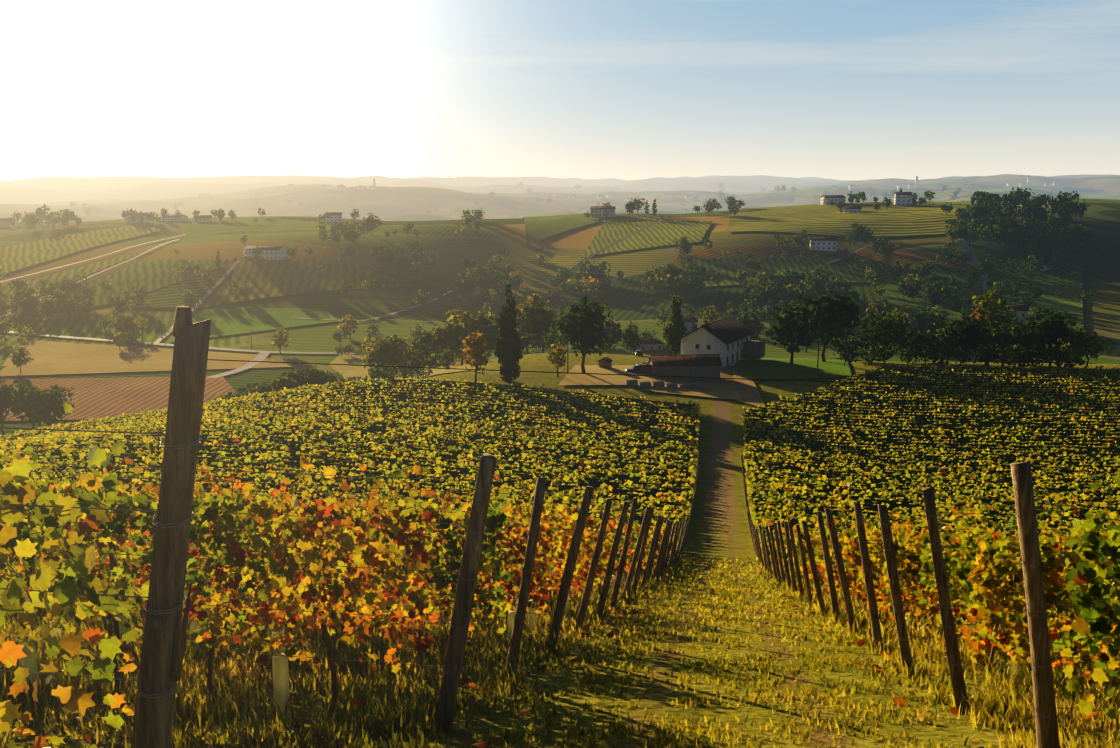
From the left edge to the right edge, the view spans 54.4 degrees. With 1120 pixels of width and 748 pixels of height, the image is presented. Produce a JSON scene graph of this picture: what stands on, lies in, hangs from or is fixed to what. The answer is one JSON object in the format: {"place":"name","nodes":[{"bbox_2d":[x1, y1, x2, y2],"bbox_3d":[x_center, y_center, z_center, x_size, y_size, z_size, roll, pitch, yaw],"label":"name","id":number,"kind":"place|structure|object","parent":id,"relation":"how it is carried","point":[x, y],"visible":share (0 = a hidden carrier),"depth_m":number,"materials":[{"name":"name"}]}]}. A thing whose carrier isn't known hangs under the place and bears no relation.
{"place":"outdoors","nodes":[
{"label":"outdoors","id":0,"kind":"place"},
{"bbox_2d":[0,218,9,226],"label":"hill house","id":1,"kind":"structure","parent":0,"point":[3,222],"depth_m":1078.96,"materials":[{"name":"beige paint"}]},
{"bbox_2d":[126,213,148,222],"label":"hill house","id":2,"kind":"structure","parent":0,"point":[138,221],"depth_m":923.72,"materials":[{"name":"beige paint"}]},
{"bbox_2d":[155,214,187,220],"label":"hill house","id":3,"kind":"structure","parent":0,"point":[176,217],"depth_m":947.11,"materials":[{"name":"paint"}]},
{"bbox_2d":[193,215,211,221],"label":"hill house","id":4,"kind":"structure","parent":0,"point":[202,218],"depth_m":937.36,"materials":[{"name":"paint"}]},
{"bbox_2d":[242,245,287,259],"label":"hill house","id":5,"kind":"structure","parent":0,"point":[274,252],"depth_m":685.92,"materials":[{"name":"paint"}]},
{"bbox_2d":[325,212,341,221],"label":"hill house","id":6,"kind":"structure","parent":0,"point":[335,216],"depth_m":954.52,"materials":[{"name":"paint"}]},
{"bbox_2d":[0,216,989,377],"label":"roads","id":7,"kind":"structure","parent":0,"point":[261,355],"depth_m":591.53,"materials":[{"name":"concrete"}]},
{"bbox_2d":[0,174,1119,747],"bbox_3d":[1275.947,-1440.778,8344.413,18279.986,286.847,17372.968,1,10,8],"label":"terrain","id":8,"kind":"structure","parent":0,"point":[718,526],"depth_m":582.61,"materials":[{"name":"green plant"}]},
{"bbox_2d":[0,328,383,370],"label":"trees","id":9,"kind":"object","parent":8,"relation":"on","point":[280,341],"visible":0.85,"depth_m":453.73,"materials":[{"name":"green plant"}]},
{"bbox_2d":[0,293,644,435],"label":"valley trees","id":10,"kind":"object","parent":8,"relation":"on","point":[34,404],"visible":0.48,"depth_m":316.30,"materials":[{"name":"green plant"}]},
{"bbox_2d":[461,331,492,382],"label":"tree","id":11,"kind":"object","parent":8,"relation":"on","point":[475,348],"visible":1,"depth_m":210.70,"materials":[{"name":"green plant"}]},
{"bbox_2d":[492,284,524,381],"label":"cypress tree","id":12,"kind":"object","parent":8,"relation":"on","point":[506,342],"visible":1,"depth_m":214.06,"materials":[{"name":"green plant"}]},
{"bbox_2d":[6,196,1013,345],"bbox_3d":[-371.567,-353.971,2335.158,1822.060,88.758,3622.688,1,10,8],"label":"trees","id":13,"kind":"object","parent":8,"relation":"on","point":[682,282],"visible":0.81,"depth_m":651.96,"materials":[{"name":"green plant"}]},
{"bbox_2d":[0,199,1082,420],"bbox_3d":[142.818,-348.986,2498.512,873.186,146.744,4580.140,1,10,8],"label":"field patches","id":14,"kind":"object","parent":8,"relation":"on","point":[96,398],"visible":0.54,"depth_m":634.43,"materials":[{"name":"green plant"}]},
{"bbox_2d":[0,187,1086,359],"bbox_3d":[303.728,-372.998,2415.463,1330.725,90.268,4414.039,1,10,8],"label":"hillside trees","id":15,"kind":"object","parent":8,"relation":"on","point":[718,276],"visible":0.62,"depth_m":646.64,"materials":[{"name":"green plant"}]},
{"bbox_2d":[22,306,1068,747],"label":"vineyard posts","id":16,"kind":"object","parent":8,"relation":"on","point":[162,652],"visible":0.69,"depth_m":8.41,"materials":[{"name":"brown wood"}]},
{"bbox_2d":[0,427,1119,717],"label":"vineyard wires","id":17,"kind":"object","parent":16,"relation":"attached to","point":[486,561],"visible":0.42,"depth_m":8.90,"materials":[{"name":"grey metal"}]},
{"bbox_2d":[0,187,1092,370],"bbox_3d":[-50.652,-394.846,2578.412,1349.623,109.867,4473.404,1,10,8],"label":"trees","id":18,"kind":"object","parent":8,"relation":"on","point":[910,285],"depth_m":590.44,"materials":[{"name":"green plant"}]},
{"bbox_2d":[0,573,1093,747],"bbox_3d":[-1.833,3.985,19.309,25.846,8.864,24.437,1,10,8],"label":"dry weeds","id":19,"kind":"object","parent":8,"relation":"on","point":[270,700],"visible":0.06,"depth_m":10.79,"materials":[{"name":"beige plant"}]},
{"bbox_2d":[0,450,1115,715],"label":"vine trunks","id":20,"kind":"object","parent":8,"relation":"on","point":[108,628],"visible":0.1,"depth_m":9.19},
{"bbox_2d":[547,344,568,376],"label":"tree sapling","id":21,"kind":"object","parent":8,"relation":"on","point":[557,351],"visible":1,"depth_m":223.50,"materials":[{"name":"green plant"}]},
{"bbox_2d":[0,399,1119,747],"bbox_3d":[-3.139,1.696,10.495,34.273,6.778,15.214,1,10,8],"label":"grapevine leaves","id":22,"kind":"object","parent":8,"relation":"on","point":[1082,565],"visible":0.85,"depth_m":8.86,"materials":[{"name":"yellow plant"}]},
{"bbox_2d":[0,548,1119,747],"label":"ground grass","id":23,"kind":"structure","parent":8,"relation":"on","point":[411,709],"depth_m":11.53,"materials":[{"name":"green plant"}]},
{"bbox_2d":[0,364,1119,565],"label":"grapevine leaves","id":24,"kind":"object","parent":8,"relation":"on","point":[758,518],"visible":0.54,"depth_m":142.09,"materials":[{"name":"green plant"}]},
{"bbox_2d":[0,367,1119,558],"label":"vineyard rows","id":25,"kind":"object","parent":8,"relation":"on","point":[858,432],"visible":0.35,"depth_m":162.76,"materials":[{"name":"green plant"}]},
{"bbox_2d":[0,575,1119,747],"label":"fallen leaves","id":26,"kind":"object","parent":8,"relation":"on","point":[498,741],"depth_m":11.73,"materials":[{"name":"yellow plant"}]},
{"bbox_2d":[9,315,1119,389],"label":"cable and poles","id":27,"kind":"object","parent":8,"relation":"on","point":[611,374],"visible":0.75,"depth_m":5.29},
{"bbox_2d":[18,572,1112,747],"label":"vineyard grow tubes","id":28,"kind":"object","parent":8,"relation":"on","point":[280,679],"visible":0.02,"depth_m":11.90},
{"bbox_2d":[59,181,1092,255],"bbox_3d":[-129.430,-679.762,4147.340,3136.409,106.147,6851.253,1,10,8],"label":"distant trees","id":29,"kind":"object","parent":8,"relation":"on","point":[1051,226],"visible":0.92,"depth_m":747.85,"materials":[{"name":"green plant"}]},
{"bbox_2d":[549,295,611,372],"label":"tree","id":30,"kind":"object","parent":8,"relation":"on","point":[579,324],"visible":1,"depth_m":226.83,"materials":[{"name":"green plant"}]},
{"bbox_2d":[107,174,1062,198],"bbox_3d":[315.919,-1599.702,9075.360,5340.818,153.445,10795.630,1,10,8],"label":"buildings","id":31,"kind":"structure","parent":8,"relation":"on","point":[1057,184],"depth_m":4922.57,"materials":[{"name":"tile"}]},
{"bbox_2d":[597,357,612,367],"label":"farm brick oven","id":32,"kind":"object","parent":8,"relation":"on","point":[605,362],"visible":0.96,"depth_m":240.36,"materials":[{"name":"brick"}]},
{"bbox_2d":[626,365,639,371],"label":"suv","id":33,"kind":"object","parent":8,"relation":"on","point":[635,368],"visible":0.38,"depth_m":236.67,"materials":[{"name":"grey paint"}]},
{"bbox_2d":[635,350,642,355],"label":"dark car","id":34,"kind":"object","parent":8,"relation":"on","point":[638,353],"visible":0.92,"depth_m":271.79,"materials":[{"name":"grey paint"}]},
{"bbox_2d":[627,337,664,349],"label":"pink house","id":35,"kind":"structure","parent":8,"relation":"on","point":[650,344],"depth_m":458.18,"materials":[{"name":"tile"}]},
{"bbox_2d":[625,380,703,388],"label":"farm timber stacks","id":36,"kind":"object","parent":8,"relation":"on","point":[631,383],"visible":0.79,"depth_m":221.76,"materials":[{"name":"brown wood"}]},
{"bbox_2d":[662,294,688,354],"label":"poplar trees","id":37,"kind":"object","parent":8,"relation":"on","point":[673,332],"visible":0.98,"depth_m":266.40,"materials":[{"name":"green plant"}]},
{"bbox_2d":[638,354,721,379],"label":"stone barn","id":38,"kind":"structure","parent":8,"relation":"on","point":[685,366],"depth_m":234.91,"materials":[{"name":"stone"}]},
{"bbox_2d":[680,315,698,332],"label":"grey house","id":39,"kind":"structure","parent":8,"relation":"on","point":[691,321],"depth_m":502.04,"materials":[{"name":"tile"}]},
{"bbox_2d":[559,358,851,405],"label":"farmyard ground","id":40,"kind":"structure","parent":8,"relation":"on","point":[744,389],"depth_m":233.63,"materials":[{"name":"beige gravel"}]},
{"bbox_2d":[677,316,765,365],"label":"farmhouse","id":41,"kind":"object","parent":40,"relation":"on","point":[727,339],"visible":0.81,"depth_m":259.56,"materials":[{"name":"paint"}]},
{"bbox_2d":[736,305,763,339],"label":"tree","id":42,"kind":"object","parent":8,"relation":"on","point":[752,323],"visible":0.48,"depth_m":435.25,"materials":[{"name":"green plant"}]},
{"bbox_2d":[766,299,823,364],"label":"oak tree","id":43,"kind":"object","parent":8,"relation":"on","point":[802,326],"visible":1,"depth_m":256.37,"materials":[{"name":"green plant"}]},
{"bbox_2d":[793,291,862,361],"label":"oak tree","id":44,"kind":"object","parent":8,"relation":"on","point":[834,317],"visible":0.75,"depth_m":261.12,"materials":[{"name":"green plant"}]},
{"bbox_2d":[826,290,1107,368],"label":"tree line","id":45,"kind":"object","parent":8,"relation":"on","point":[991,329],"visible":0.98,"depth_m":259.69,"materials":[{"name":"green plant"}]},
{"bbox_2d":[0,0,1119,180],"label":"sky","id":46,"kind":"structure","parent":0,"point":[628,90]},
{"bbox_2d":[590,206,615,216],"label":"hill house","id":47,"kind":"structure","parent":0,"point":[597,211],"depth_m":919.99,"materials":[{"name":"white paint"}]},
{"bbox_2d":[809,236,837,250],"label":"hill house","id":48,"kind":"structure","parent":0,"point":[822,243],"depth_m":703.18,"materials":[{"name":"paint"}]},
{"bbox_2d":[820,195,845,204],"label":"hill house","id":49,"kind":"structure","parent":0,"point":[826,199],"depth_m":956.58,"materials":[{"name":"white paint"}]},
{"bbox_2d":[844,206,861,211],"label":"hill house","id":50,"kind":"structure","parent":0,"point":[853,208],"depth_m":877.81,"materials":[{"name":"paint"}]},
{"bbox_2d":[894,192,911,204],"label":"hill house","id":51,"kind":"structure","parent":0,"point":[902,198],"depth_m":919.95,"materials":[{"name":"paint"}]},
{"bbox_2d":[999,303,1028,322],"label":"hill house","id":52,"kind":"structure","parent":0,"point":[1022,311],"depth_m":509.03,"materials":[{"name":"grey tile"}]},
{"bbox_2d":[1029,260,1050,270],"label":"hill house","id":53,"kind":"structure","parent":0,"point":[1045,265],"depth_m":647.21,"materials":[{"name":"tile"}]}
]}

